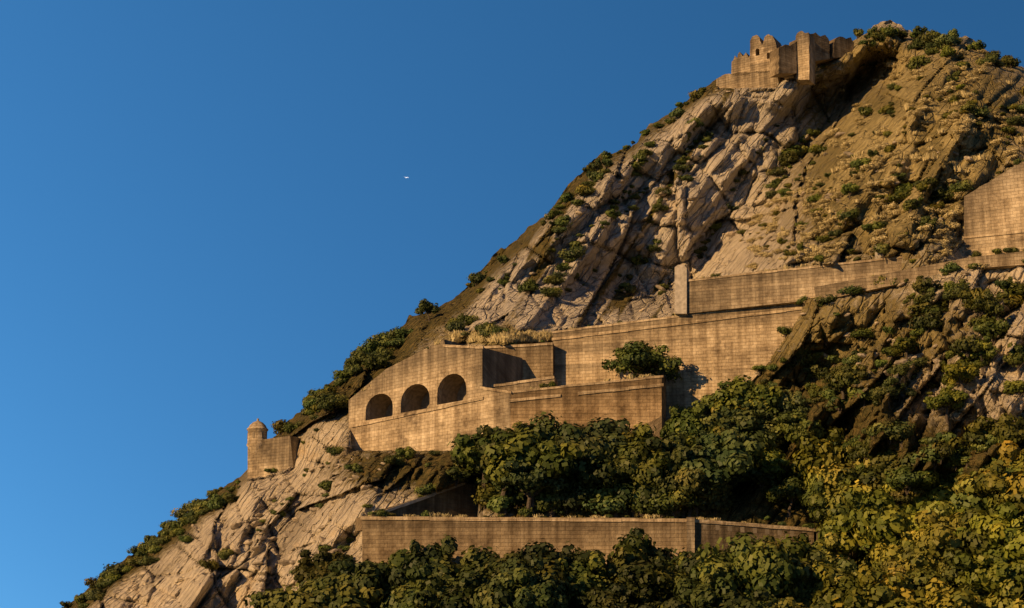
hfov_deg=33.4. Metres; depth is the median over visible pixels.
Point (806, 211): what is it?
shoulder scrub
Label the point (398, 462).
shrub
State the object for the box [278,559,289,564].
rubble
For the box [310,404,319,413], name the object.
shrub
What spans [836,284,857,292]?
foot shrub
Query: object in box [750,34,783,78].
keep tower ruin
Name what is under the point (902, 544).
tree
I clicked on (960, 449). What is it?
shrub
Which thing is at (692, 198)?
rubble
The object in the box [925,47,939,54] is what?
ridge scrub
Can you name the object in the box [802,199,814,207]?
shoulder scrub
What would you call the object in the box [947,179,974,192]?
shrub
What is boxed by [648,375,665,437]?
bastion flank
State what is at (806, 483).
tree
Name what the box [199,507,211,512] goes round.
shrub
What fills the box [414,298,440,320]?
ridge tree
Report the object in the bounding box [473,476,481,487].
shrub
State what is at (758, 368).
foot shrub
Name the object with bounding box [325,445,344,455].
shrub
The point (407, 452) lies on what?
shrub
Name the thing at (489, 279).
ledge scrub
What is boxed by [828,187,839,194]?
shoulder scrub
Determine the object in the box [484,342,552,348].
recessed curtain coping
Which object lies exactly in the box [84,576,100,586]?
ridge scrub
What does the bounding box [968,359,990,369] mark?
shrub
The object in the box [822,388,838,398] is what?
shrub
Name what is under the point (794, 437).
shrub
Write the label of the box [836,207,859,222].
shrub
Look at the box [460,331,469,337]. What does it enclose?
shrub
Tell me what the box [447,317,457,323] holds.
shrub
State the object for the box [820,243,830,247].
shoulder scrub
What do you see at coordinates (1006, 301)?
ledge scrub
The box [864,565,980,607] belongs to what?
tree
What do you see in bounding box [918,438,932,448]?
shrub
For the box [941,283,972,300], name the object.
ledge scrub
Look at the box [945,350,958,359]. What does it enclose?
shrub
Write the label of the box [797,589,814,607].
tree
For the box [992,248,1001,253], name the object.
foot shrub
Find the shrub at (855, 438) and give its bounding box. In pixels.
[843,433,859,442]
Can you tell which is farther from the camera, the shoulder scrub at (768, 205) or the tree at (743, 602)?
the shoulder scrub at (768, 205)
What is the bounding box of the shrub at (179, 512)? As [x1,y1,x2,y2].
[170,506,190,517]
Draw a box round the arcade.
[349,339,522,450]
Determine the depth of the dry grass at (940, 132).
212.67 m
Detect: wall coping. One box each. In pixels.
[360,516,686,521]
[373,483,464,515]
[491,376,553,386]
[552,306,767,332]
[687,257,887,281]
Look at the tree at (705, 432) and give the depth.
176.92 m
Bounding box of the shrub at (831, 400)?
[826,396,852,413]
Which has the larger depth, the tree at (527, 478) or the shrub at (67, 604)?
the shrub at (67, 604)
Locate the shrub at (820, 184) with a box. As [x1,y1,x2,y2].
[816,182,824,186]
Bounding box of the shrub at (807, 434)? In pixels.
[793,427,814,440]
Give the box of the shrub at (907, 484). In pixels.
[902,481,911,487]
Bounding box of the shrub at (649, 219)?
[641,215,654,223]
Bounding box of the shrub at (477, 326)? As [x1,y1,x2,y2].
[474,322,488,330]
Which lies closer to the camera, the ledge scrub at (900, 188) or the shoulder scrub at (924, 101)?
the ledge scrub at (900, 188)
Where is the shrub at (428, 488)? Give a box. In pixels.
[414,483,433,494]
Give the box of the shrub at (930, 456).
[909,444,955,469]
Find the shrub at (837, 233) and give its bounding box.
[827,229,842,237]
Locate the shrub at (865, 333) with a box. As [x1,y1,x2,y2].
[850,328,875,340]
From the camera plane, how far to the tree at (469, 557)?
158.90 m
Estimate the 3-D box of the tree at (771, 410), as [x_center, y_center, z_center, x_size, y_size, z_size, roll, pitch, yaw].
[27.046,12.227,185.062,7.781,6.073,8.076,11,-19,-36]
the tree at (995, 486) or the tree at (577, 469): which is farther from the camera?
the tree at (577, 469)
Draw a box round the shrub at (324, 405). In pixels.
[316,401,333,410]
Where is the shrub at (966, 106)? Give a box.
[960,103,975,112]
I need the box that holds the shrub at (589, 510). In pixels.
[581,505,598,513]
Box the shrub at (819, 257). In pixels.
[814,254,823,266]
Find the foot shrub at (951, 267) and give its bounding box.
[937,261,960,272]
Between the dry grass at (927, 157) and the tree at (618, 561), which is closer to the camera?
the tree at (618, 561)
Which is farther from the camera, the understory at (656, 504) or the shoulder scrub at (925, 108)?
the shoulder scrub at (925, 108)
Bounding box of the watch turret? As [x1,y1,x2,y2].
[247,418,267,454]
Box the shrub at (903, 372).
[893,370,906,376]
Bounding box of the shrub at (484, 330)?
[476,322,503,336]
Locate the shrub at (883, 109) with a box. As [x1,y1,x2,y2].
[878,104,894,114]
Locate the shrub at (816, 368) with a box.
[801,364,830,380]
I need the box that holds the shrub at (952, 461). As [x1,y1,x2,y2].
[947,455,961,470]
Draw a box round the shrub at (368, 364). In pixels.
[361,354,393,370]
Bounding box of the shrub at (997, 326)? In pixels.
[976,315,1010,344]
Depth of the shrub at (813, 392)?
187.27 m
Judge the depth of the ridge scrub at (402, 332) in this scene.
232.99 m
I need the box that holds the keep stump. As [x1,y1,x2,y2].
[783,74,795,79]
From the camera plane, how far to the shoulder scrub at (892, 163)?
207.19 m
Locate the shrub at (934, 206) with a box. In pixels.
[926,203,943,213]
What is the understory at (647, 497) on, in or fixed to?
on the hill terrain at (741, 124)
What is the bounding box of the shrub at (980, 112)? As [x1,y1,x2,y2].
[969,104,990,118]
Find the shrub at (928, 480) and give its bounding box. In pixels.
[883,465,938,494]
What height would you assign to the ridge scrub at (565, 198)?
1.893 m
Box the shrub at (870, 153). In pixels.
[866,149,879,157]
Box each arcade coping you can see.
[443,345,483,348]
[480,386,511,393]
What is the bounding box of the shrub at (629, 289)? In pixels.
[624,284,636,295]
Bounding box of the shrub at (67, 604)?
[60,601,72,607]
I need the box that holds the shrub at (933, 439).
[924,437,937,449]
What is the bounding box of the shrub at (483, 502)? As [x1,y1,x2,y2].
[478,497,488,509]
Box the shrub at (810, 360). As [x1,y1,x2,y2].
[791,352,822,374]
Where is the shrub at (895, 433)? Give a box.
[883,430,905,444]
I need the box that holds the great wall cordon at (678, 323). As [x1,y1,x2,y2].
[552,307,801,340]
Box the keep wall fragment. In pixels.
[820,36,853,63]
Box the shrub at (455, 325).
[445,320,465,331]
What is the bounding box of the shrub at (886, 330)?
[882,325,896,337]
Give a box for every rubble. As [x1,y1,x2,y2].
[230,523,241,529]
[232,548,240,553]
[243,539,252,544]
[250,520,262,527]
[251,546,258,550]
[252,561,262,564]
[266,496,275,500]
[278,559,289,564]
[282,532,290,537]
[330,549,341,552]
[342,444,351,448]
[360,485,371,490]
[634,231,643,237]
[635,243,644,250]
[655,285,665,290]
[657,190,667,196]
[687,196,697,200]
[725,231,734,236]
[834,132,844,137]
[842,332,850,337]
[844,151,852,157]
[857,353,866,357]
[894,358,908,365]
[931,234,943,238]
[932,358,940,364]
[964,156,972,161]
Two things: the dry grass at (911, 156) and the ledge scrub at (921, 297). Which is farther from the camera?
the dry grass at (911, 156)
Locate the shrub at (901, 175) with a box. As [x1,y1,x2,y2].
[891,172,907,182]
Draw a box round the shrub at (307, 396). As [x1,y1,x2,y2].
[302,394,314,402]
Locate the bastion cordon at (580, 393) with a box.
[510,383,663,401]
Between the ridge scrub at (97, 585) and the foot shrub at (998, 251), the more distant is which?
the ridge scrub at (97, 585)
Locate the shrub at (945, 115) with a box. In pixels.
[941,111,950,118]
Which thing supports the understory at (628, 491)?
on the hill terrain at (741, 124)
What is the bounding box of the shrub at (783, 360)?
[779,357,786,363]
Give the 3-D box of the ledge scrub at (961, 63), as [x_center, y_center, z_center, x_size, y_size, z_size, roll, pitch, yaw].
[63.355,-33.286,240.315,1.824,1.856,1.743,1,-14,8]
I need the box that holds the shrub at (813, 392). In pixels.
[807,388,817,397]
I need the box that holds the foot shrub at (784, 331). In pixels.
[777,326,791,338]
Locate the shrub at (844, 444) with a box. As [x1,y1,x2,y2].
[840,441,857,455]
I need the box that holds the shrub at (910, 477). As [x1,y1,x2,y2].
[891,471,923,489]
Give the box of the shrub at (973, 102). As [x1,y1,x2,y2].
[966,100,977,104]
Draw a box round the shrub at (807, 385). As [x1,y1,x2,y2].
[803,382,817,391]
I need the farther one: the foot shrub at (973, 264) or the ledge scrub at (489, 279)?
the ledge scrub at (489, 279)
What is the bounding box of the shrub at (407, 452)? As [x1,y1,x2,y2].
[395,446,415,460]
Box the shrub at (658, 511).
[651,507,675,517]
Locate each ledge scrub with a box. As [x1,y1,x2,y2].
[197,558,218,571]
[217,547,235,556]
[219,554,227,559]
[224,485,235,492]
[270,509,285,516]
[285,497,293,502]
[315,503,323,508]
[318,480,331,492]
[337,545,349,551]
[346,537,354,542]
[475,288,484,293]
[486,276,494,281]
[497,255,509,263]
[497,279,510,286]
[540,286,562,298]
[542,275,565,285]
[544,208,563,219]
[550,271,568,277]
[551,228,563,235]
[553,204,564,209]
[554,219,572,227]
[555,264,571,271]
[557,215,569,224]
[558,245,586,260]
[569,241,581,247]
[571,199,581,207]
[574,184,595,196]
[581,181,595,186]
[600,220,609,225]
[605,209,621,221]
[608,199,620,204]
[610,204,618,209]
[626,274,632,279]
[627,205,639,210]
[629,192,640,199]
[630,254,648,269]
[631,161,642,171]
[638,148,653,156]
[643,141,655,146]
[646,244,662,252]
[651,203,668,210]
[652,238,661,243]
[654,187,673,196]
[660,283,669,288]
[672,164,688,170]
[676,159,685,163]
[680,155,690,160]
[681,175,694,181]
[685,118,704,128]
[693,250,701,254]
[698,145,708,148]
[698,247,706,252]
[702,137,712,141]
[705,131,713,137]
[708,222,721,231]
[726,203,739,214]
[737,170,749,177]
[763,182,777,188]
[765,166,785,175]
[765,191,777,198]
[771,179,780,186]
[777,150,799,162]
[778,187,792,196]
[780,161,790,165]
[781,148,798,155]
[783,182,792,188]
[785,148,800,155]
[798,146,808,156]
[805,129,820,137]
[805,193,822,202]
[808,144,826,154]
[839,354,862,365]
[849,169,863,178]
[851,350,864,358]
[857,157,870,162]
[858,106,872,118]
[861,221,884,231]
[884,189,910,203]
[894,357,927,370]
[895,185,912,192]
[902,199,917,212]
[906,302,944,317]
[907,311,943,331]
[912,277,942,294]
[913,176,938,193]
[913,293,936,304]
[916,183,931,192]
[921,301,949,313]
[922,306,941,314]
[924,292,935,297]
[927,287,934,292]
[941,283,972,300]
[943,281,962,291]
[948,334,982,357]
[951,70,961,75]
[955,61,968,70]
[967,313,999,327]
[971,324,986,334]
[993,279,1014,290]
[993,292,1023,315]
[995,281,1023,298]
[995,293,1008,297]
[1000,380,1023,397]
[1001,125,1016,135]
[1004,115,1023,125]
[1017,101,1023,112]
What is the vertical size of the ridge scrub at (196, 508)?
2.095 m
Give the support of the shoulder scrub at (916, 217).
on the hill terrain at (741, 124)
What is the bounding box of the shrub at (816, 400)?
[811,397,825,403]
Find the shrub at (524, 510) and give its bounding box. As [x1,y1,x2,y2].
[517,507,534,515]
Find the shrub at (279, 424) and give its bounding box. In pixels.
[270,419,288,435]
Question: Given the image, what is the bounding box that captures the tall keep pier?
[796,31,814,84]
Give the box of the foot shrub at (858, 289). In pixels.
[845,285,867,296]
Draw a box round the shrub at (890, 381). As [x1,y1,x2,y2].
[883,376,897,385]
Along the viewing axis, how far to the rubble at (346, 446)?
196.08 m
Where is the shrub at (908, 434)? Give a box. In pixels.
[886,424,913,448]
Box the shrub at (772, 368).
[765,363,777,372]
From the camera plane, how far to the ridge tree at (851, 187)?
204.00 m
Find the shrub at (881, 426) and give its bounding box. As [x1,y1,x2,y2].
[868,419,915,441]
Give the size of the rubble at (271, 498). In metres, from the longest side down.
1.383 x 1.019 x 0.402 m
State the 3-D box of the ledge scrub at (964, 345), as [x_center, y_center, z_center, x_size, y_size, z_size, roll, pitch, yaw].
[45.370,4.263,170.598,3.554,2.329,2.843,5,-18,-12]
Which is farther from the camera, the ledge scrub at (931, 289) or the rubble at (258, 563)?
the rubble at (258, 563)
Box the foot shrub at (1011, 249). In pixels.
[1002,247,1018,252]
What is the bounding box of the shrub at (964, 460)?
[960,456,971,468]
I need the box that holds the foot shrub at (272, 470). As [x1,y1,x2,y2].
[263,467,277,473]
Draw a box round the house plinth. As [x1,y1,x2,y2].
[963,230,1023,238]
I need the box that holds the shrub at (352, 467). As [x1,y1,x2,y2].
[344,463,362,473]
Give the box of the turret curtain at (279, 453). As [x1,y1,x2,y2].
[248,435,300,478]
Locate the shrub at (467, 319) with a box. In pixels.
[456,313,478,325]
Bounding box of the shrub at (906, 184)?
[898,182,912,189]
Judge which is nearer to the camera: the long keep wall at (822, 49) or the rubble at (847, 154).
the rubble at (847, 154)
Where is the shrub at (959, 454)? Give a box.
[945,453,966,460]
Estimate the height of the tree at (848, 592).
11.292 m
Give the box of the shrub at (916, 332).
[909,326,926,338]
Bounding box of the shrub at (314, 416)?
[309,414,327,420]
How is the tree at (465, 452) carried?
on the hill terrain at (741, 124)
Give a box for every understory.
[471,483,508,504]
[486,495,513,514]
[492,484,543,508]
[533,490,568,513]
[535,495,556,517]
[554,487,579,514]
[556,484,596,510]
[569,485,605,510]
[570,477,596,499]
[581,494,627,515]
[593,484,627,514]
[605,478,639,507]
[623,488,643,517]
[627,496,672,514]
[631,473,673,512]
[631,490,651,509]
[639,483,673,504]
[645,489,690,512]
[657,489,677,515]
[658,488,698,513]
[667,492,696,514]
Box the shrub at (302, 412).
[300,408,307,416]
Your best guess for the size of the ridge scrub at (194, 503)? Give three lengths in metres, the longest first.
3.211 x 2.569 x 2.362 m
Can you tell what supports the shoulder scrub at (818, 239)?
on the hill terrain at (741, 124)
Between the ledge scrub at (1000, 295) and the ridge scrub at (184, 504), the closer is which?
the ledge scrub at (1000, 295)
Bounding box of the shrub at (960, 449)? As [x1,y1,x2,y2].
[954,447,968,455]
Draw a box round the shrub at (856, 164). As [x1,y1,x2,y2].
[848,158,869,169]
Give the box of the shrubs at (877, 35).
[866,30,886,48]
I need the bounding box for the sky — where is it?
[0,0,1023,607]
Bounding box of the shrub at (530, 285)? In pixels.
[515,278,539,292]
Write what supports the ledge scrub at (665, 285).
on the hill terrain at (741, 124)
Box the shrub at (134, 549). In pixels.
[126,545,137,553]
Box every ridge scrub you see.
[74,593,87,603]
[77,603,89,607]
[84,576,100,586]
[85,590,98,600]
[89,587,105,592]
[93,592,104,602]
[95,581,105,587]
[100,569,119,577]
[101,577,114,587]
[103,562,125,573]
[105,573,121,582]
[122,565,133,572]
[137,540,157,549]
[138,555,159,565]
[144,535,157,542]
[146,544,161,555]
[154,535,170,545]
[157,530,168,535]
[158,520,173,530]
[165,522,172,533]
[169,517,187,527]
[172,527,184,535]
[177,534,193,543]
[180,498,200,509]
[180,516,190,522]
[188,500,201,511]
[193,504,207,516]
[197,500,206,507]
[206,490,216,497]
[207,494,227,510]
[302,397,316,409]
[307,388,315,395]
[312,386,336,400]
[314,392,333,403]
[315,392,348,409]
[332,370,354,379]
[334,378,347,387]
[344,364,362,376]
[346,358,360,366]
[351,351,367,363]
[356,337,386,352]
[370,334,386,343]
[374,350,395,359]
[375,331,391,338]
[376,347,393,353]
[379,338,407,348]
[385,330,406,339]
[391,326,413,338]
[466,272,486,286]
[540,220,546,225]
[560,193,574,203]
[586,162,602,171]
[586,170,597,181]
[596,173,604,180]
[597,168,610,173]
[601,151,611,158]
[602,159,612,167]
[622,145,631,149]
[631,151,646,161]
[641,129,650,136]
[653,122,664,127]
[664,118,671,124]
[668,107,685,118]
[675,102,682,107]
[688,90,703,101]
[698,87,706,92]
[853,28,863,38]
[858,39,875,50]
[867,27,881,37]
[876,36,888,52]
[906,38,923,50]
[909,30,920,38]
[911,25,927,34]
[919,31,939,43]
[924,41,937,50]
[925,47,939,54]
[933,33,956,48]
[939,45,955,57]
[948,28,958,37]
[949,37,962,45]
[965,44,973,50]
[972,40,986,51]
[975,53,997,65]
[984,50,1000,59]
[994,60,1004,67]
[1002,56,1020,67]
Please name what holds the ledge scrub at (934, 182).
on the hill terrain at (741, 124)
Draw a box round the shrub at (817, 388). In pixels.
[809,384,822,396]
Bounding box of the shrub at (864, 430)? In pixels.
[861,425,877,439]
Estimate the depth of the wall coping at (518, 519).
169.28 m
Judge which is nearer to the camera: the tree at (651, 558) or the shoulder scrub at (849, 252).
the tree at (651, 558)
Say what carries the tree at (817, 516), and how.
on the hill terrain at (741, 124)
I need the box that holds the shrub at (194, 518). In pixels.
[186,515,198,523]
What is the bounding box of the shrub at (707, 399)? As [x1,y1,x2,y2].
[700,394,712,410]
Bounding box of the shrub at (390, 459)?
[383,455,395,469]
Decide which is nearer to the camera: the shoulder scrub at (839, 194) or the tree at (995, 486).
the tree at (995, 486)
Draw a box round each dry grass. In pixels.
[448,336,459,342]
[493,336,502,342]
[500,337,512,342]
[812,245,822,252]
[826,208,837,213]
[831,166,841,173]
[853,150,865,158]
[871,211,887,219]
[903,104,911,111]
[907,152,917,159]
[912,233,923,239]
[923,152,937,162]
[937,128,946,134]
[953,165,965,172]
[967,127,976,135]
[975,154,990,160]
[980,123,991,128]
[1016,136,1023,143]
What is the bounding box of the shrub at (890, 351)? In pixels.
[881,346,898,362]
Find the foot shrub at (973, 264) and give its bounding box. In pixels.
[968,263,980,270]
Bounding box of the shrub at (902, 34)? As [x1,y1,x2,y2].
[896,30,908,39]
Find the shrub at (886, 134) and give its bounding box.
[882,130,892,137]
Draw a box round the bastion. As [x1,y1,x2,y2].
[510,378,661,431]
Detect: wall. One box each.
[355,483,477,530]
[362,516,686,564]
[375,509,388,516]
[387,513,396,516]
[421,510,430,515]
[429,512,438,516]
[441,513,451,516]
[492,376,557,390]
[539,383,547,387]
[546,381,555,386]
[553,304,801,420]
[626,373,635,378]
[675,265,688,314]
[686,517,694,556]
[687,256,901,313]
[695,519,815,531]
[695,522,813,556]
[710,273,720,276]
[716,70,782,88]
[769,42,796,76]
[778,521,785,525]
[789,32,829,63]
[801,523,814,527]
[814,251,1023,302]
[814,531,819,541]
[875,252,881,258]
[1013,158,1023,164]
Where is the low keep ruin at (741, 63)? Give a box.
[731,52,750,75]
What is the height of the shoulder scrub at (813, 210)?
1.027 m
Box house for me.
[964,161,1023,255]
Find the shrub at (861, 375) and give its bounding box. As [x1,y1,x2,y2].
[852,370,868,382]
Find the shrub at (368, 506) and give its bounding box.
[362,504,372,508]
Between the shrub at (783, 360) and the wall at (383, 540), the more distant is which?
the shrub at (783, 360)
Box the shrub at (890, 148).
[883,144,895,152]
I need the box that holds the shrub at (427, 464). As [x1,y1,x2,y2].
[424,462,431,467]
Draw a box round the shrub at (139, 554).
[134,551,148,557]
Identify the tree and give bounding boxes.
[244,573,382,607]
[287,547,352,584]
[327,556,392,604]
[368,565,420,604]
[371,601,382,607]
[374,562,455,607]
[380,545,461,581]
[391,565,436,603]
[399,584,463,607]
[400,534,457,574]
[412,559,514,607]
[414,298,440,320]
[416,584,471,607]
[424,546,505,590]
[447,433,491,488]
[450,425,494,472]
[453,544,490,586]
[460,591,470,607]
[471,555,570,607]
[473,420,541,516]
[479,567,570,607]
[482,538,601,576]
[483,423,582,516]
[491,456,566,517]
[492,426,503,431]
[497,410,589,464]
[497,572,568,607]
[529,436,574,517]
[531,555,579,607]
[541,442,596,513]
[552,547,607,575]
[558,552,613,607]
[560,414,656,465]
[573,582,637,607]
[577,567,607,578]
[578,440,664,517]
[591,157,601,169]
[601,340,682,382]
[603,544,647,606]
[604,527,671,607]
[608,547,703,588]
[611,422,668,517]
[619,554,695,606]
[622,432,670,466]
[634,596,698,607]
[640,430,713,517]
[653,466,725,516]
[654,553,688,571]
[656,570,716,607]
[659,419,670,440]
[662,447,691,518]
[665,399,714,447]
[667,547,729,598]
[670,432,695,446]
[674,404,693,413]
[675,471,731,516]
[680,430,765,488]
[683,532,806,600]
[692,425,741,446]
[694,426,728,473]
[697,402,766,430]
[699,413,786,461]
[708,374,783,414]
[711,400,756,417]
[713,587,778,607]
[734,579,794,607]
[740,412,780,441]
[742,391,780,419]
[742,446,809,487]
[750,595,776,607]
[752,535,782,551]
[760,383,810,441]
[763,474,809,517]
[765,531,835,585]
[766,409,825,456]
[773,597,836,607]
[781,438,790,449]
[783,576,831,603]
[784,581,820,606]
[787,426,846,481]
[792,548,826,589]
[793,242,805,263]
[797,481,864,519]
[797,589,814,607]
[798,462,836,510]
[801,531,840,566]
[802,436,843,462]
[808,502,852,559]
[809,552,844,571]
[811,447,879,493]
[811,556,873,602]
[812,564,893,607]
[813,440,847,464]
[815,362,853,399]
[818,488,932,559]
[833,467,901,512]
[836,444,922,494]
[840,182,859,199]
[845,462,871,489]
[846,436,880,471]
[848,494,925,514]
[850,379,876,408]
[856,545,874,567]
[858,540,874,553]
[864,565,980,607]
[866,522,924,570]
[869,382,906,408]
[876,549,948,586]
[877,542,955,587]
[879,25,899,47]
[889,487,927,503]
[892,336,918,359]
[893,538,906,560]
[894,546,982,595]
[903,500,973,530]
[911,508,1019,561]
[912,477,957,507]
[919,215,937,230]
[922,467,1018,516]
[923,383,968,423]
[933,547,976,587]
[935,474,954,494]
[936,479,957,495]
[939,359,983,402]
[946,473,958,486]
[948,413,1023,455]
[949,543,1023,604]
[949,572,989,600]
[949,579,1023,607]
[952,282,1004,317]
[952,440,1023,502]
[953,501,1023,597]
[956,455,1005,475]
[957,335,999,378]
[957,529,1001,556]
[969,459,1023,513]
[971,434,1006,452]
[984,449,1023,518]
[994,490,1023,515]
[1003,342,1023,377]
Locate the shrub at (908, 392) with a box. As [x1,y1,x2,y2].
[903,388,916,397]
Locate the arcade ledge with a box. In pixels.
[352,397,483,427]
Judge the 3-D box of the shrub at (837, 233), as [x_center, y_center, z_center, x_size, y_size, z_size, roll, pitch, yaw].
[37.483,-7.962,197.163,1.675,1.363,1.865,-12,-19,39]
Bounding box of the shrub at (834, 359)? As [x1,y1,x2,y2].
[825,354,841,366]
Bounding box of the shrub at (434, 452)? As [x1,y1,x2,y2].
[428,449,440,455]
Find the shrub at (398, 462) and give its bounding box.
[392,455,405,466]
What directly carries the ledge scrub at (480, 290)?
on the hill terrain at (741, 124)
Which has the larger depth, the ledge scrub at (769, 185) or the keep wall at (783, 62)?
the keep wall at (783, 62)
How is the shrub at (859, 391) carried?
on the hill terrain at (741, 124)
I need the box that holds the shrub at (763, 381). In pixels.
[760,379,768,383]
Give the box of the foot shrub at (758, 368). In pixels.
[750,364,765,372]
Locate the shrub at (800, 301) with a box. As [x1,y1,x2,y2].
[795,295,807,305]
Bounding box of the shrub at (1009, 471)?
[1001,466,1023,478]
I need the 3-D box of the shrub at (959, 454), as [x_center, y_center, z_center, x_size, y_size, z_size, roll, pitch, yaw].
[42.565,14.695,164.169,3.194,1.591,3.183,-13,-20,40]
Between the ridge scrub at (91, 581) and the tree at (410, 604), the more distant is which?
the ridge scrub at (91, 581)
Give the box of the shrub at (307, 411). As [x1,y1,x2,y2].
[304,409,314,414]
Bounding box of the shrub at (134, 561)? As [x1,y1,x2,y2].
[124,556,146,566]
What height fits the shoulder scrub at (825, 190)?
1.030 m
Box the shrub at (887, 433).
[874,428,893,444]
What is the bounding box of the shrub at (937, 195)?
[930,188,956,202]
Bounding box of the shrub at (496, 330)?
[489,325,509,335]
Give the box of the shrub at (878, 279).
[872,275,885,284]
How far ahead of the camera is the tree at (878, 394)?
171.66 m
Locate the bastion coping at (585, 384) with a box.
[512,375,662,392]
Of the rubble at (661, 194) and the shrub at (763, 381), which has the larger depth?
the rubble at (661, 194)
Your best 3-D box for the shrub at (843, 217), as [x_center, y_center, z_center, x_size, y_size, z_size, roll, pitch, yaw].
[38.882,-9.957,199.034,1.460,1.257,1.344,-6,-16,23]
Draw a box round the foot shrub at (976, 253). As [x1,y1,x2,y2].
[971,250,982,256]
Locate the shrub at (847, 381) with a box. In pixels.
[829,364,870,389]
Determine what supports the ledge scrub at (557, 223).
on the hill terrain at (741, 124)
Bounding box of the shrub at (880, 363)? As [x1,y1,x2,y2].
[874,359,891,367]
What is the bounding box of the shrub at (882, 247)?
[873,242,889,260]
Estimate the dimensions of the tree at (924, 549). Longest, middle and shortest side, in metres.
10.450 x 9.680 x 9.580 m
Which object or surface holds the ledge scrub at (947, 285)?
on the hill terrain at (741, 124)
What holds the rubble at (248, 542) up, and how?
on the hill terrain at (741, 124)
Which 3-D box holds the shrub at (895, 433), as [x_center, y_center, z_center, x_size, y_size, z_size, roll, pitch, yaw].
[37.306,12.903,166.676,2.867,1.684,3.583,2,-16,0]
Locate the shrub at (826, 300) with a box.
[814,294,838,304]
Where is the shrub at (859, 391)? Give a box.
[845,387,874,404]
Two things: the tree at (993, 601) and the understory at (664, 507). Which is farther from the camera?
the understory at (664, 507)
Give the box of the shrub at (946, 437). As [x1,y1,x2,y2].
[935,432,955,445]
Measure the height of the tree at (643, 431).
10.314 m
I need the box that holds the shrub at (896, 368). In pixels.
[886,363,909,374]
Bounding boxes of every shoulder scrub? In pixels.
[736,229,746,235]
[746,221,757,225]
[746,237,755,242]
[748,262,758,268]
[750,244,763,252]
[758,222,767,226]
[764,202,773,207]
[765,228,776,233]
[767,224,778,227]
[772,198,781,203]
[772,248,784,253]
[776,229,788,235]
[777,238,787,244]
[781,194,788,202]
[787,241,797,245]
[788,251,797,255]
[790,198,799,203]
[792,187,802,195]
[794,221,807,226]
[795,224,805,230]
[796,248,813,257]
[798,238,809,243]
[799,231,813,238]
[801,177,809,182]
[801,208,811,215]
[801,234,812,239]
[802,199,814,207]
[802,256,812,261]
[806,179,820,186]
[806,202,816,207]
[807,210,821,216]
[809,208,821,214]
[810,229,823,234]
[813,216,824,221]
[813,250,832,257]
[815,235,834,242]
[817,218,830,224]
[818,187,830,194]
[818,198,829,203]
[818,203,827,207]
[819,224,830,231]
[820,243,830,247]
[822,132,833,137]
[824,249,836,253]
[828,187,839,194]
[830,127,839,133]
[832,192,843,197]
[833,240,848,248]
[840,140,852,147]
[840,158,850,165]
[841,163,850,169]
[846,249,857,254]
[853,171,865,177]
[856,120,866,125]
[859,162,879,169]
[863,181,877,187]
[871,156,886,161]
[871,197,880,204]
[871,234,886,243]
[872,229,887,235]
[874,126,888,135]
[874,160,883,166]
[875,141,889,149]
[875,194,887,198]
[877,197,887,202]
[881,58,892,65]
[882,201,898,209]
[882,210,892,214]
[883,177,896,185]
[887,150,900,156]
[888,74,898,80]
[889,160,898,166]
[889,169,899,173]
[895,139,906,144]
[906,214,920,219]
[911,109,924,117]
[911,156,922,162]
[913,69,924,74]
[914,72,927,78]
[916,105,927,112]
[917,223,933,231]
[918,97,932,104]
[923,207,935,214]
[930,255,940,264]
[931,225,942,232]
[935,89,948,93]
[935,227,951,235]
[938,248,952,252]
[939,238,949,244]
[940,178,956,184]
[940,208,949,215]
[940,242,949,248]
[941,234,953,240]
[943,210,957,217]
[943,251,952,257]
[945,85,954,90]
[947,111,960,118]
[948,93,961,101]
[948,221,960,231]
[952,92,967,99]
[952,127,967,133]
[953,65,966,70]
[954,206,963,211]
[956,84,965,89]
[959,79,973,83]
[960,117,975,124]
[973,68,986,74]
[991,137,1003,142]
[992,123,1006,129]
[996,116,1006,119]
[1002,148,1014,154]
[1005,104,1020,111]
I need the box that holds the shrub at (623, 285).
[618,282,629,288]
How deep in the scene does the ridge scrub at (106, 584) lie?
216.78 m
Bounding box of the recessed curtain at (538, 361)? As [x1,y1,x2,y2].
[491,344,554,379]
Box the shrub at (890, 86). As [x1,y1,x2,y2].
[886,83,898,89]
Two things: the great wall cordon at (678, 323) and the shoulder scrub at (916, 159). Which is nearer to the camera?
the great wall cordon at (678, 323)
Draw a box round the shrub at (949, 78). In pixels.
[946,76,954,82]
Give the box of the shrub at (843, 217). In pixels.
[840,213,851,223]
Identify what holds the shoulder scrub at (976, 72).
on the hill terrain at (741, 124)
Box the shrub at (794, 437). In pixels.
[784,429,809,448]
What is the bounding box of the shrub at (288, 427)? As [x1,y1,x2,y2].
[282,422,298,433]
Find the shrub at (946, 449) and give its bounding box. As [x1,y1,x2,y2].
[925,440,955,463]
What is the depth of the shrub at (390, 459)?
183.18 m
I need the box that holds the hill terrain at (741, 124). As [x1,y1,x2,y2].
[69,20,1023,607]
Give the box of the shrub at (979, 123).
[974,121,982,127]
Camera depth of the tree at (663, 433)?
180.50 m
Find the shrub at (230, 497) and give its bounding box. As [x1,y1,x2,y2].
[221,492,239,504]
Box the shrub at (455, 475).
[446,467,471,486]
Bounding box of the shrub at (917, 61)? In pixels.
[906,54,931,70]
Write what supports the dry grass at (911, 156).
on the hill terrain at (741, 124)
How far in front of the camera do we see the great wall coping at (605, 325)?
195.95 m
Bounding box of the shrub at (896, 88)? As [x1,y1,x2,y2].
[894,85,901,90]
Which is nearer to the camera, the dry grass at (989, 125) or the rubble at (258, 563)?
the rubble at (258, 563)
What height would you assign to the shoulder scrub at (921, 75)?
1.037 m

